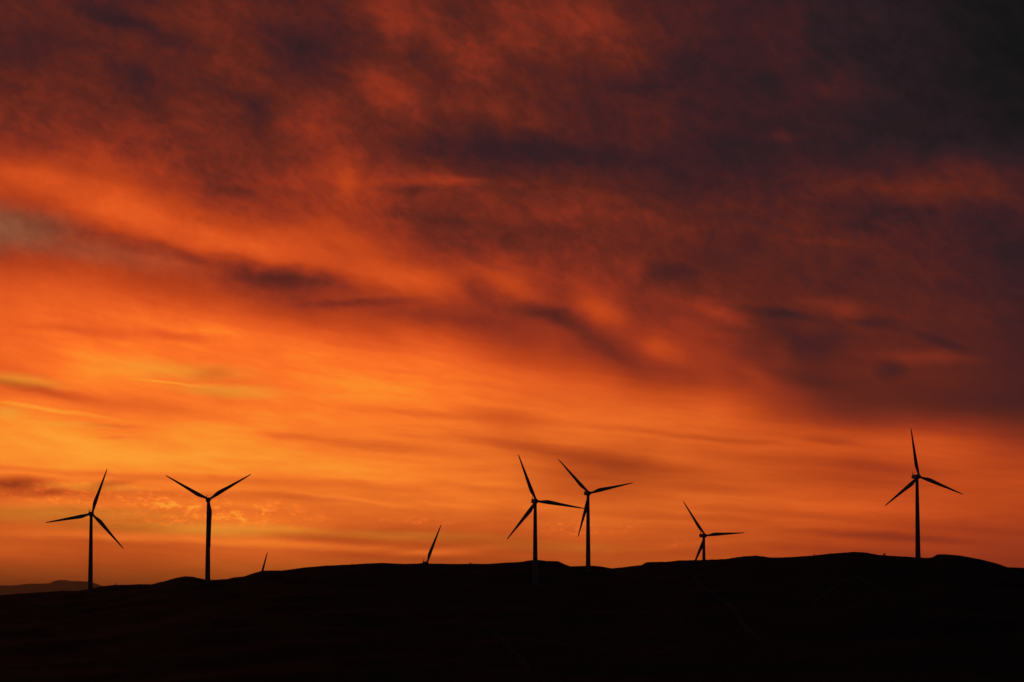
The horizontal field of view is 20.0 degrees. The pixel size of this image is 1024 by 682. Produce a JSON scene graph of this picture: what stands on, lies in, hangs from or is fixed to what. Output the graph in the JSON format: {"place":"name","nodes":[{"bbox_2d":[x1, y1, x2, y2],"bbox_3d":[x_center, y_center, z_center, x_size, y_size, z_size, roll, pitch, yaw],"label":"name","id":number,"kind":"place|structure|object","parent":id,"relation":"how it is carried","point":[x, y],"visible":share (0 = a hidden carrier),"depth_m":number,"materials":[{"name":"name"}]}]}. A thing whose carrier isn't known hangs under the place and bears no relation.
{"place":"outdoors","nodes":[
{"label":"outdoors","id":0,"kind":"place"},
{"bbox_2d":[0,580,100,594],"bbox_3d":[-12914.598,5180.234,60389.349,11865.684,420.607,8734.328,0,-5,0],"label":"hills","id":1,"kind":"structure","parent":0,"point":[62,585],"depth_m":60231.35,"materials":[{"name":"black"}]},
{"bbox_2d":[0,552,1023,681],"bbox_3d":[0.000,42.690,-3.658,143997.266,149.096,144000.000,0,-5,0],"label":"ground","id":2,"kind":"structure","parent":0,"point":[962,620],"depth_m":1920.88,"materials":[{"name":"black plant"}]},
{"bbox_2d":[45,470,123,593],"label":"wind turbine","id":3,"kind":"object","parent":2,"relation":"on","point":[90,562],"visible":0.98,"depth_m":2445.39,"materials":[{"name":"paint"}]},
{"bbox_2d":[166,474,250,582],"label":"wind turbine","id":4,"kind":"object","parent":2,"relation":"on","point":[208,535],"visible":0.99,"depth_m":2350.37,"materials":[{"name":"metal"}]},
{"bbox_2d":[418,525,440,563],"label":"wind turbine","id":5,"kind":"object","parent":2,"relation":"on","point":[430,552],"visible":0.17,"depth_m":2801.17,"materials":[{"name":"metal"}]},
{"bbox_2d":[4,553,1016,596],"bbox_3d":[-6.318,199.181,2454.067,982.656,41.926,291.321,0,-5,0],"label":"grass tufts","id":6,"kind":"object","parent":2,"relation":"on","point":[509,563],"visible":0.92,"depth_m":2458.70,"materials":[{"name":"black plant"}]},
{"bbox_2d":[507,454,584,584],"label":"wind turbine","id":7,"kind":"object","parent":2,"relation":"on","point":[535,501],"visible":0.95,"depth_m":2325.55,"materials":[{"name":"metal"}]},
{"bbox_2d":[558,459,631,570],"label":"wind turbine","id":8,"kind":"object","parent":2,"relation":"on","point":[586,511],"visible":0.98,"depth_m":2500.93,"materials":[{"name":"metal"}]},
{"bbox_2d":[683,501,743,559],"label":"wind turbine","id":9,"kind":"object","parent":2,"relation":"on","point":[702,544],"visible":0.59,"depth_m":2803.24,"materials":[{"name":"metal"}]},
{"bbox_2d":[885,429,961,558],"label":"wind turbine","id":10,"kind":"object","parent":2,"relation":"on","point":[915,477],"visible":1,"depth_m":2379.23,"materials":[{"name":"metal"}]},
{"bbox_2d":[0,0,1023,585],"label":"sky","id":11,"kind":"structure","parent":0,"point":[361,261],"materials":[{"name":"orange"}]},
{"bbox_2d":[493,632,531,670],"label":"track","id":12,"kind":"structure","parent":0,"point":[519,656],"depth_m":1713.37,"materials":[{"name":"black"}]},
{"bbox_2d":[690,576,782,645],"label":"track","id":13,"kind":"structure","parent":0,"point":[742,623],"depth_m":1986.49,"materials":[{"name":"black"}]},
{"bbox_2d":[811,575,927,603],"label":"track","id":14,"kind":"structure","parent":0,"point":[820,596],"depth_m":2139.38,"materials":[{"name":"black"}]}
]}

